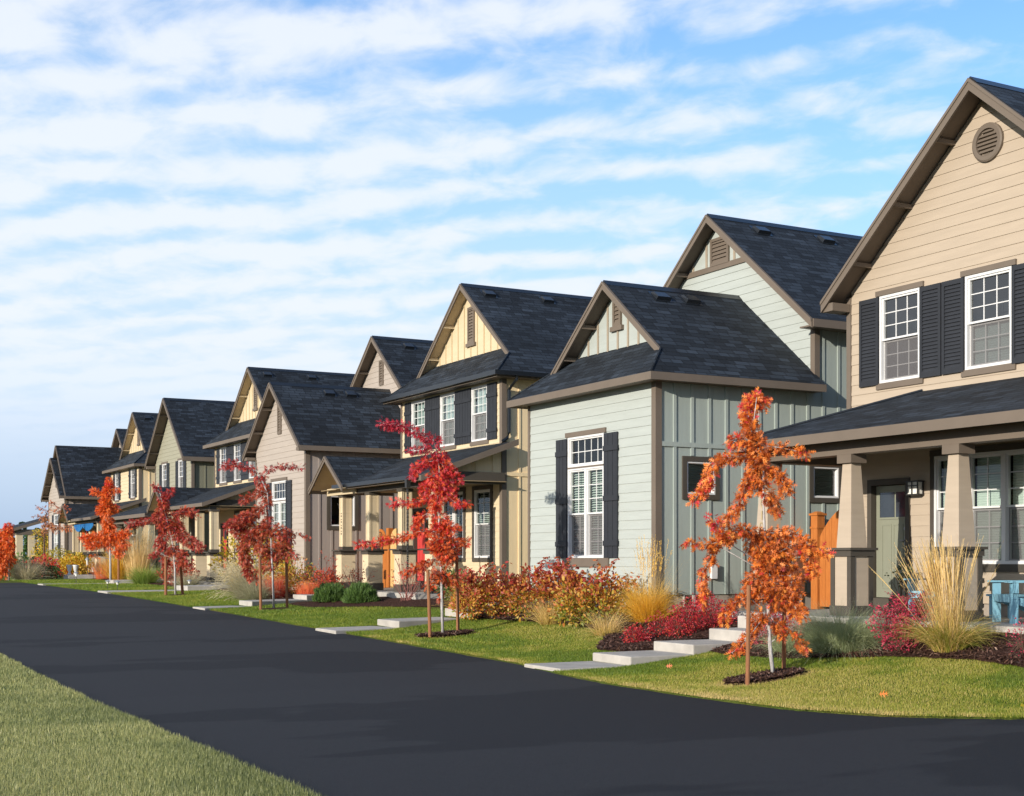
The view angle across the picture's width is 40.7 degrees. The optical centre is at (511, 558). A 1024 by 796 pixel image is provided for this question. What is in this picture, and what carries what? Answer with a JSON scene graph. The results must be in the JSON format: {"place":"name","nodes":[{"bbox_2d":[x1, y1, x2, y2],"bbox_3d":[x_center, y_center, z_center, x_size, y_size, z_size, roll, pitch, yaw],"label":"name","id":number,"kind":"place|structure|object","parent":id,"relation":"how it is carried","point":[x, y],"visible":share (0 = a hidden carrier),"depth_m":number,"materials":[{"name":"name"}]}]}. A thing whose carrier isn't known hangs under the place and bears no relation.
{"place":"outdoors","nodes":[
{"label":"outdoors","id":0,"kind":"place"},
{"bbox_2d":[0,653,321,795],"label":"grass","id":1,"kind":"structure","parent":0,"point":[76,721],"depth_m":11.01,"materials":[{"name":"green plant"}]},
{"bbox_2d":[0,583,1023,795],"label":"road","id":2,"kind":"structure","parent":0,"point":[325,714],"depth_m":13.48,"materials":[{"name":"black asphalt"}]},
{"bbox_2d":[0,572,1023,795],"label":"lawn","id":3,"kind":"structure","parent":0,"point":[770,706],"depth_m":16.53,"materials":[{"name":"green plant"}]},
{"bbox_2d":[0,522,18,579],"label":"oak tree","id":4,"kind":"object","parent":3,"relation":"on","point":[7,551],"visible":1,"depth_m":62.15,"materials":[{"name":"orange plant"}]},
{"bbox_2d":[0,552,37,579],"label":"green bush","id":5,"kind":"object","parent":3,"relation":"on","point":[24,556],"visible":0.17,"depth_m":63.77,"materials":[{"name":"green plant"}]},
{"bbox_2d":[0,517,47,565],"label":"house","id":6,"kind":"structure","parent":3,"relation":"on","point":[19,531],"depth_m":88.91,"materials":[{"name":"beige wood"}]},
{"bbox_2d":[6,557,54,579],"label":"beige grass","id":7,"kind":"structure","parent":3,"relation":"on","point":[22,572],"depth_m":62.80,"materials":[{"name":"beige plant"}]},
{"bbox_2d":[29,526,47,560],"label":"vine","id":8,"kind":"object","parent":3,"relation":"on","point":[40,546],"visible":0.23,"depth_m":86.82,"materials":[{"name":"yellow plant"}]},
{"bbox_2d":[23,553,67,576],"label":"red bush","id":9,"kind":"object","parent":3,"relation":"on","point":[49,559],"visible":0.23,"depth_m":67.62,"materials":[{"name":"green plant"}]},
{"bbox_2d":[37,562,64,578],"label":"green bush","id":10,"kind":"object","parent":3,"relation":"on","point":[48,570],"visible":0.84,"depth_m":63.78,"materials":[{"name":"green plant"}]},
{"bbox_2d":[31,500,73,559],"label":"oak tree","id":11,"kind":"object","parent":3,"relation":"on","point":[53,529],"visible":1,"depth_m":69.20,"materials":[{"name":"red plant"}]},
{"bbox_2d":[58,552,94,574],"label":"yellow mum","id":12,"kind":"object","parent":3,"relation":"on","point":[78,559],"visible":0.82,"depth_m":67.33,"materials":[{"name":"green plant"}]},
{"bbox_2d":[41,428,126,569],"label":"house","id":13,"kind":"structure","parent":3,"relation":"on","point":[74,475],"depth_m":77.49,"materials":[{"name":"wood"}]},
{"bbox_2d":[53,512,57,560],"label":"window","id":14,"kind":"structure","parent":13,"relation":"in","point":[55,514],"depth_m":78.51,"materials":[{"name":"white plastic"}]},
{"bbox_2d":[76,477,132,579],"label":"oak tree","id":15,"kind":"object","parent":3,"relation":"on","point":[107,508],"visible":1,"depth_m":57.60,"materials":[{"name":"orange plant"}]},
{"bbox_2d":[57,412,157,573],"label":"house","id":16,"kind":"structure","parent":3,"relation":"on","point":[132,477],"depth_m":72.54,"materials":[{"name":"wood"}]},
{"bbox_2d":[130,469,135,499],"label":"window","id":17,"kind":"structure","parent":16,"relation":"in","point":[133,497],"depth_m":71.71,"materials":[{"name":"white plastic"}]},
{"bbox_2d":[148,582,172,585],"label":"planting bed","id":18,"kind":"object","parent":3,"relation":"on","point":[161,583],"visible":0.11,"depth_m":53.85,"materials":[{"name":"brown soil"}]},
{"bbox_2d":[121,561,172,583],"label":"meadow grass","id":19,"kind":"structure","parent":18,"relation":"on","point":[148,577],"depth_m":55.05,"materials":[{"name":"green plant"}]},
{"bbox_2d":[155,559,200,585],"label":"barberry","id":20,"kind":"object","parent":18,"relation":"on","point":[184,569],"visible":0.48,"depth_m":50.71,"materials":[{"name":"red plant"}]},
{"bbox_2d":[167,568,207,586],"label":"meadow grass","id":21,"kind":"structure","parent":18,"relation":"on","point":[194,581],"depth_m":48.20,"materials":[{"name":"beige plant"}]},
{"bbox_2d":[98,585,233,593],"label":"walkway","id":22,"kind":"structure","parent":3,"relation":"on","point":[193,587],"depth_m":46.00,"materials":[{"name":"concrete"}]},
{"bbox_2d":[105,398,234,579],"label":"house","id":23,"kind":"structure","parent":3,"relation":"on","point":[184,432],"depth_m":63.33,"materials":[{"name":"wood"}]},
{"bbox_2d":[177,458,182,486],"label":"window","id":24,"kind":"structure","parent":23,"relation":"in","point":[180,463],"depth_m":63.12,"materials":[{"name":"white glass"}]},
{"bbox_2d":[146,367,354,584],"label":"house","id":25,"kind":"structure","parent":3,"relation":"on","point":[218,503],"depth_m":56.18,"materials":[{"name":"wood"}]},
{"bbox_2d":[219,447,227,485],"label":"window","id":26,"kind":"structure","parent":25,"relation":"in","point":[222,450],"depth_m":57.81,"materials":[{"name":"white glass"}]},
{"bbox_2d":[220,523,228,578],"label":"door","id":27,"kind":"structure","parent":25,"relation":"in","point":[222,533],"depth_m":57.75,"materials":[{"name":"red wood"}]},
{"bbox_2d":[233,443,241,483],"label":"window","id":28,"kind":"structure","parent":25,"relation":"in","point":[237,454],"depth_m":56.16,"materials":[{"name":"white glass"}]},
{"bbox_2d":[193,594,313,609],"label":"walkway","id":29,"kind":"structure","parent":3,"relation":"on","point":[296,598],"depth_m":36.47,"materials":[{"name":"concrete"}]},
{"bbox_2d":[217,588,295,598],"bbox_3d":[-7.471,1.058,42.397,2.928,0.186,9.000,0,0,-29],"label":"planting bed","id":30,"kind":"object","parent":3,"relation":"on","point":[290,596],"visible":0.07,"depth_m":39.75,"materials":[{"name":"brown soil"}]},
{"bbox_2d":[203,554,295,600],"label":"blue oat grass","id":31,"kind":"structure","parent":30,"relation":"on","point":[233,580],"depth_m":39.18,"materials":[{"name":"plant"}]},
{"bbox_2d":[208,524,294,584],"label":"serviceberry","id":32,"kind":"object","parent":30,"relation":"on","point":[223,554],"visible":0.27,"depth_m":43.46,"materials":[{"name":"yellow plant"}]},
{"bbox_2d":[262,574,292,598],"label":"red grass","id":33,"kind":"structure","parent":30,"relation":"on","point":[281,594],"depth_m":38.69,"materials":[{"name":"red plant"}]},
{"bbox_2d":[257,556,299,590],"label":"rose bush","id":34,"kind":"object","parent":30,"relation":"on","point":[280,574],"visible":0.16,"depth_m":41.20,"materials":[{"name":"yellow plant"}]},
{"bbox_2d":[274,556,325,595],"bbox_3d":[-6.136,0.508,39.628,1.624,1.241,1.199,0,0,7],"label":"rose bush","id":35,"kind":"object","parent":30,"relation":"on","point":[291,574],"visible":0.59,"depth_m":39.60,"materials":[{"name":"orange plant"}]},
{"bbox_2d":[290,580,322,593],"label":"red grass","id":36,"kind":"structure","parent":30,"relation":"on","point":[307,589],"depth_m":38.40,"materials":[{"name":"plant"}]},
{"bbox_2d":[309,567,343,586],"bbox_3d":[-5.158,0.667,38.611,0.980,0.918,0.795,0,0,9],"label":"barberry","id":37,"kind":"object","parent":30,"relation":"on","point":[326,578],"visible":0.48,"depth_m":38.54,"materials":[{"name":"red plant"}]},
{"bbox_2d":[312,547,349,582],"bbox_3d":[-5.062,0.314,39.001,0.994,1.486,1.294,0,0,-29],"label":"dogwood","id":38,"kind":"object","parent":30,"relation":"on","point":[335,559],"visible":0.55,"depth_m":39.01,"materials":[{"name":"red plant"}]},
{"bbox_2d":[233,578,282,599],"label":"blue oat grass","id":39,"kind":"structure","parent":3,"relation":"on","point":[253,595],"depth_m":38.24,"materials":[{"name":"plant"}]},
{"bbox_2d":[262,607,289,609],"bbox_3d":[-5.932,1.235,34.474,0.900,0.038,0.690,0,0,-29],"label":"mulch ring","id":40,"kind":"object","parent":3,"relation":"on","point":[275,608],"visible":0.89,"depth_m":34.32,"materials":[{"name":"brown soil"}]},
{"bbox_2d":[218,458,311,607],"bbox_3d":[-6.205,-0.638,34.589,2.417,3.800,0.956,0,0,-2],"label":"oak tree","id":41,"kind":"object","parent":40,"relation":"on","point":[254,536],"visible":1,"depth_m":34.49,"materials":[{"name":"red plant"}]},
{"bbox_2d":[258,557,271,609],"bbox_3d":[-6.096,0.658,34.264,0.076,1.421,0.442,0,0,44],"label":"tree stake","id":42,"kind":"object","parent":40,"relation":"on","point":[260,585],"visible":0.86,"depth_m":34.11,"materials":[{"name":"brown wood"}]},
{"bbox_2d":[275,562,287,606],"bbox_3d":[-5.819,0.611,34.667,0.074,1.441,0.528,0,0,41],"label":"tree stake","id":43,"kind":"object","parent":40,"relation":"on","point":[286,580],"visible":0.83,"depth_m":34.81,"materials":[{"name":"brown wood"}]},
{"bbox_2d":[242,335,432,589],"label":"house","id":44,"kind":"structure","parent":3,"relation":"on","point":[311,426],"depth_m":43.91,"materials":[{"name":"wood"}]},
{"bbox_2d":[270,477,287,560],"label":"window","id":45,"kind":"structure","parent":44,"relation":"in","point":[278,484],"depth_m":45.05,"materials":[{"name":"white plastic"}]},
{"bbox_2d":[327,495,358,529],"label":"window","id":46,"kind":"structure","parent":44,"relation":"in","point":[332,506],"depth_m":43.17,"materials":[{"name":"white plastic"}]},
{"bbox_2d":[290,596,455,606],"bbox_3d":[-2.773,1.083,33.546,3.153,0.235,7.560,0,0,-29],"label":"planting bed","id":47,"kind":"object","parent":3,"relation":"on","point":[391,602],"visible":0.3,"depth_m":34.00,"materials":[{"name":"brown soil"}]},
{"bbox_2d":[310,581,347,601],"bbox_3d":[-4.695,0.877,35.887,1.014,0.645,1.017,0,0,-29],"label":"mugo pine","id":48,"kind":"object","parent":47,"relation":"on","point":[326,592],"visible":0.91,"depth_m":35.58,"materials":[{"name":"green plant"}]},
{"bbox_2d":[339,580,381,602],"bbox_3d":[-3.811,0.860,34.771,1.021,0.664,1.019,0,0,-29],"label":"mugo pine","id":49,"kind":"object","parent":47,"relation":"on","point":[361,592],"visible":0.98,"depth_m":34.53,"materials":[{"name":"green plant"}]},
{"bbox_2d":[339,561,386,584],"bbox_3d":[-4.109,0.549,37.038,1.126,1.024,1.401,0,0,35],"label":"dogwood","id":50,"kind":"object","parent":47,"relation":"on","point":[358,574],"visible":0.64,"depth_m":37.14,"materials":[{"name":"red plant"}]},
{"bbox_2d":[388,555,430,600],"bbox_3d":[-2.567,0.438,33.991,1.310,1.287,1.249,0,0,-6],"label":"dogwood","id":51,"kind":"object","parent":47,"relation":"on","point":[406,589],"visible":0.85,"depth_m":33.88,"materials":[{"name":"red plant"}]},
{"bbox_2d":[435,567,481,599],"bbox_3d":[-1.231,0.638,32.988,1.339,0.894,0.966,0,0,6],"label":"bush","id":52,"kind":"object","parent":47,"relation":"on","point":[447,595],"visible":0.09,"depth_m":32.85,"materials":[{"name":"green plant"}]},
{"bbox_2d":[379,528,397,587],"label":"garden gate","id":53,"kind":"structure","parent":3,"relation":"on","point":[388,561],"depth_m":42.54,"materials":[{"name":"brown wood"}]},
{"bbox_2d":[315,602,507,633],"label":"walkway","id":54,"kind":"structure","parent":3,"relation":"on","point":[397,623],"depth_m":27.82,"materials":[{"name":"concrete"}]},
{"bbox_2d":[415,632,475,636],"bbox_3d":[-1.236,1.396,25.591,1.192,0.067,0.687,0,0,-29],"label":"mulch ring","id":55,"kind":"object","parent":3,"relation":"on","point":[447,635],"visible":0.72,"depth_m":25.37,"materials":[{"name":"brown soil"}]},
{"bbox_2d":[352,416,473,632],"bbox_3d":[-1.836,-0.618,25.664,2.301,4.104,0.738,0,0,4],"label":"maple tree","id":56,"kind":"object","parent":55,"relation":"on","point":[440,543],"visible":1,"depth_m":25.59,"materials":[{"name":"red plant"}]},
{"bbox_2d":[426,569,438,637],"bbox_3d":[-1.409,0.867,25.366,0.086,1.352,0.493,0,0,32],"label":"tree stake","id":57,"kind":"object","parent":55,"relation":"on","point":[428,579],"visible":0.86,"depth_m":25.18,"materials":[{"name":"brown wood"}]},
{"bbox_2d":[447,560,459,629],"bbox_3d":[-1.158,0.719,25.756,0.444,1.551,0.066,0,0,-39],"label":"tree stake","id":58,"kind":"object","parent":55,"relation":"on","point":[457,598],"visible":0.77,"depth_m":25.84,"materials":[{"name":"brown wood"}]},
{"bbox_2d":[308,283,591,598],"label":"house","id":59,"kind":"structure","parent":3,"relation":"on","point":[492,350],"depth_m":37.91,"materials":[{"name":"wood"}]},
{"bbox_2d":[410,399,426,455],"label":"window","id":60,"kind":"structure","parent":59,"relation":"in","point":[417,407],"depth_m":40.76,"materials":[{"name":"white glass"}]},
{"bbox_2d":[412,508,427,588],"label":"door","id":61,"kind":"structure","parent":59,"relation":"in","point":[417,543],"depth_m":40.54,"materials":[{"name":"red wood"}]},
{"bbox_2d":[438,392,456,450],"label":"window","id":62,"kind":"structure","parent":59,"relation":"in","point":[446,400],"depth_m":38.99,"materials":[{"name":"white glass"}]},
{"bbox_2d":[444,487,465,561],"bbox_3d":[-1.289,-0.940,38.672,0.840,2.040,1.520,0,0,-29],"label":"window","id":63,"kind":"structure","parent":59,"relation":"in","point":[459,516],"depth_m":38.31,"materials":[{"name":"white glass"}]},
{"bbox_2d":[470,384,488,445],"bbox_3d":[-0.526,-3.850,37.271,0.842,1.580,1.070,0,0,-29],"label":"window","id":64,"kind":"structure","parent":59,"relation":"in","point":[478,394],"depth_m":37.25,"materials":[{"name":"white glass"}]},
{"bbox_2d":[472,484,492,561],"bbox_3d":[-0.442,-0.940,37.118,0.840,2.040,1.160,0,0,-29],"label":"window","id":65,"kind":"structure","parent":59,"relation":"in","point":[482,496],"depth_m":37.13,"materials":[{"name":"white plastic"}]},
{"bbox_2d":[473,605,737,650],"bbox_3d":[1.484,1.200,25.308,3.564,0.470,7.800,0,0,-29],"label":"planting bed","id":66,"kind":"object","parent":3,"relation":"on","point":[703,632],"visible":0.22,"depth_m":22.66,"materials":[{"name":"brown plant"}]},
{"bbox_2d":[447,561,531,620],"bbox_3d":[-0.382,0.667,28.194,1.871,1.250,1.368,0,0,4],"label":"weigela","id":67,"kind":"object","parent":66,"relation":"on","point":[490,592],"visible":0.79,"depth_m":28.04,"materials":[{"name":"orange plant"}]},
{"bbox_2d":[518,597,565,627],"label":"dry grass","id":68,"kind":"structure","parent":66,"relation":"on","point":[542,619],"depth_m":25.99,"materials":[{"name":"plant"}]},
{"bbox_2d":[500,555,594,621],"bbox_3d":[0.675,0.574,26.835,1.798,1.315,1.443,0,0,-29],"label":"weigela","id":69,"kind":"object","parent":66,"relation":"on","point":[542,582],"visible":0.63,"depth_m":26.71,"materials":[{"name":"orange plant"}]},
{"bbox_2d":[547,558,642,628],"bbox_3d":[1.581,0.631,25.237,1.872,1.287,1.415,0,0,7],"label":"weigela","id":70,"kind":"object","parent":66,"relation":"on","point":[599,594],"visible":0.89,"depth_m":25.12,"materials":[{"name":"orange plant"}]},
{"bbox_2d":[572,607,638,637],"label":"dry grass","id":71,"kind":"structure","parent":66,"relation":"on","point":[606,629],"depth_m":23.57,"materials":[{"name":"plant"}]},
{"bbox_2d":[620,622,651,642],"bbox_3d":[1.986,1.207,22.212,0.519,0.395,0.448,0,0,-29],"label":"barberry","id":72,"kind":"object","parent":66,"relation":"on","point":[634,634],"visible":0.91,"depth_m":22.18,"materials":[{"name":"red plant"}]},
{"bbox_2d":[598,534,692,625],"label":"golden grass","id":73,"kind":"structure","parent":66,"relation":"on","point":[645,606],"depth_m":24.22,"materials":[{"name":"yellow plant"}]},
{"bbox_2d":[644,588,739,637],"bbox_3d":[2.964,0.880,22.538,1.571,0.817,0.926,0,0,-29],"label":"barberry","id":74,"kind":"object","parent":66,"relation":"on","point":[686,625],"visible":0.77,"depth_m":22.48,"materials":[{"name":"red plant"}]},
{"bbox_2d":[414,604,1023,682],"bbox_3d":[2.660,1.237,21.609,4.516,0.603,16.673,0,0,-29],"label":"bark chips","id":75,"kind":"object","parent":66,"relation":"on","point":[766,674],"visible":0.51,"depth_m":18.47,"materials":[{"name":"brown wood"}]},
{"bbox_2d":[742,611,804,644],"bbox_3d":[3.843,1.011,20.224,0.933,0.544,0.602,0,0,2],"label":"pink bush","id":76,"kind":"object","parent":75,"relation":"on","point":[765,635],"visible":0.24,"depth_m":20.19,"materials":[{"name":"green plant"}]},
{"bbox_2d":[750,620,825,660],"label":"blue grass","id":77,"kind":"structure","parent":75,"relation":"on","point":[777,647],"depth_m":19.07,"materials":[{"name":"plant"}]},
{"bbox_2d":[773,596,910,662],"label":"blue grass","id":78,"kind":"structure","parent":75,"relation":"on","point":[837,639],"depth_m":18.39,"materials":[{"name":"plant"}]},
{"bbox_2d":[865,589,938,652],"bbox_3d":[5.148,0.810,18.027,1.006,0.848,0.720,0,0,-29],"label":"pink bush","id":79,"kind":"object","parent":75,"relation":"on","point":[885,612],"visible":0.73,"depth_m":17.98,"materials":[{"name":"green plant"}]},
{"bbox_2d":[875,530,1012,652],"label":"feather reed grass","id":80,"kind":"object","parent":75,"relation":"on","point":[936,638],"depth_m":17.40,"materials":[{"name":"plant"}]},
{"bbox_2d":[1004,616,1023,656],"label":"pink bush","id":81,"kind":"object","parent":75,"relation":"on","point":[1021,647],"visible":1,"depth_m":16.34,"materials":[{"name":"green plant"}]},
{"bbox_2d":[524,615,815,670],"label":"walkway","id":82,"kind":"structure","parent":3,"relation":"on","point":[668,650],"depth_m":20.45,"materials":[{"name":"concrete"}]},
{"bbox_2d":[506,213,862,612],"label":"house","id":83,"kind":"structure","parent":3,"relation":"on","point":[631,401],"depth_m":27.72,"materials":[{"name":"wood"}]},
{"bbox_2d":[563,427,609,566],"bbox_3d":[1.835,-1.225,28.262,0.860,2.770,1.790,0,0,-29],"label":"window","id":84,"kind":"structure","parent":83,"relation":"in","point":[585,468],"depth_m":28.30,"materials":[{"name":"white plastic"}]},
{"bbox_2d":[682,456,719,499],"bbox_3d":[3.414,-1.540,26.725,0.864,0.820,0.840,0,0,-29],"label":"window","id":85,"kind":"structure","parent":83,"relation":"in","point":[692,466],"depth_m":26.43,"materials":[{"name":"white plastic"}]},
{"bbox_2d":[809,466,841,502],"bbox_3d":[6.135,-1.540,28.209,0.864,0.820,0.840,0,0,-29],"label":"window","id":86,"kind":"structure","parent":83,"relation":"in","point":[824,481],"depth_m":27.97,"materials":[{"name":"glass"}]},
{"bbox_2d":[724,671,807,684],"bbox_3d":[3.166,1.480,17.297,1.325,0.122,0.624,0,0,-29],"label":"mulch ring","id":87,"kind":"object","parent":3,"relation":"on","point":[770,679],"visible":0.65,"depth_m":17.07,"materials":[{"name":"brown soil"}]},
{"bbox_2d":[745,585,766,684],"bbox_3d":[3.068,0.983,17.141,0.062,1.321,0.690,0,0,36],"label":"tree stake","id":88,"kind":"object","parent":87,"relation":"on","point":[748,617],"visible":0.86,"depth_m":16.87,"materials":[{"name":"brown wood"}]},
{"bbox_2d":[679,386,836,671],"bbox_3d":[3.047,-0.359,17.500,1.972,3.708,1.060,0,0,-9],"label":"oak tree","id":89,"kind":"object","parent":87,"relation":"on","point":[773,558],"visible":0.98,"depth_m":17.41,"materials":[{"name":"orange plant"}]},
{"bbox_2d":[782,595,785,667],"bbox_3d":[3.395,0.875,17.602,0.058,1.351,0.442,0,0,35],"label":"tree stake","id":90,"kind":"object","parent":87,"relation":"on","point":[783,645],"visible":0.3,"depth_m":17.72,"materials":[{"name":"brown wood"}]},
{"bbox_2d":[809,510,838,608],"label":"garden gate","id":91,"kind":"structure","parent":3,"relation":"on","point":[820,533],"depth_m":27.25,"materials":[{"name":"brown wood"}]},
{"bbox_2d":[725,76,1023,633],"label":"house","id":92,"kind":"structure","parent":3,"relation":"on","point":[921,436],"depth_m":21.94,"materials":[{"name":"wood"}]},
{"bbox_2d":[867,477,910,610],"bbox_3d":[6.446,-0.240,23.503,0.180,2.240,1.000,0,0,-29],"label":"door","id":93,"kind":"structure","parent":92,"relation":"in","point":[888,507],"depth_m":23.60,"materials":[{"name":"green wood"}]},
{"bbox_2d":[884,563,912,613],"bbox_3d":[6.300,0.475,22.525,0.480,0.828,0.429,0,0,9],"label":"potted plant","id":94,"kind":"object","parent":92,"relation":"on","point":[900,586],"visible":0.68,"depth_m":22.48,"materials":[{"name":"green plant"}]},
{"bbox_2d":[875,281,923,389],"bbox_3d":[6.866,-3.737,23.437,0.845,1.685,1.100,0,0,-29],"label":"window","id":95,"kind":"structure","parent":92,"relation":"in","point":[898,306],"depth_m":23.48,"materials":[{"name":"white glass"}]},
{"bbox_2d":[904,578,934,615],"bbox_3d":[6.697,0.422,21.365,1.030,0.936,0.757,0,0,-29],"label":"garden chair","id":96,"kind":"object","parent":92,"relation":"on","point":[910,588],"visible":0.12,"depth_m":21.40,"materials":[{"name":"blue paint"}]},
{"bbox_2d":[929,442,1023,571],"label":"window","id":97,"kind":"structure","parent":92,"relation":"in","point":[996,471],"depth_m":21.58,"materials":[{"name":"white plastic"}]},
{"bbox_2d":[960,259,1016,376],"bbox_3d":[7.781,-3.737,21.760,0.845,1.685,1.100,0,0,-29],"label":"window","id":98,"kind":"structure","parent":92,"relation":"in","point":[988,287],"depth_m":21.79,"materials":[{"name":"white glass"}]},
{"bbox_2d":[986,594,1023,618],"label":"side table","id":99,"kind":"object","parent":92,"relation":"on","point":[990,602],"visible":0.28,"depth_m":20.42,"materials":[{"name":"blue paint"}]},
{"bbox_2d":[987,580,1023,623],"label":"garden chair","id":100,"kind":"object","parent":92,"relation":"on","point":[1013,601],"visible":0.99,"depth_m":19.14,"materials":[{"name":"blue paint"}]},
{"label":"mulch ring","id":101,"kind":"structure","parent":3,"relation":"on","visible":0},
{"bbox_2d":[123,482,206,593],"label":"oak tree","id":102,"kind":"object","parent":101,"relation":"on","point":[176,530],"visible":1,"depth_m":42.65,"materials":[{"name":"red plant"}]},
{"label":"planting bed","id":103,"kind":"structure","parent":3,"relation":"on","visible":0},
{"bbox_2d":[79,553,123,578],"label":"dry grass","id":104,"kind":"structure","parent":103,"relation":"on","point":[100,576],"depth_m":62.90,"materials":[{"name":"orange plant"}]},
{"bbox_2d":[86,547,132,579],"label":"feather reed grass","id":105,"kind":"object","parent":103,"relation":"on","point":[114,570],"depth_m":60.00,"materials":[{"name":"orange plant"}]},
{"bbox_2d":[120,525,161,579],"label":"feather reed grass","id":106,"kind":"object","parent":103,"relation":"on","point":[138,557],"depth_m":57.87,"materials":[{"name":"plant"}]},
{"bbox_2d":[0,0,1023,550],"label":"sky","id":107,"kind":"structure","parent":0,"point":[195,194],"materials":[{"name":"blue"}]},
{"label":"planting bed","id":108,"kind":"structure","parent":0,"visible":0},
{"bbox_2d":[34,543,83,571],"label":"hedge bush","id":109,"kind":"object","parent":108,"relation":"on","point":[56,556],"visible":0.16,"depth_m":71.80,"materials":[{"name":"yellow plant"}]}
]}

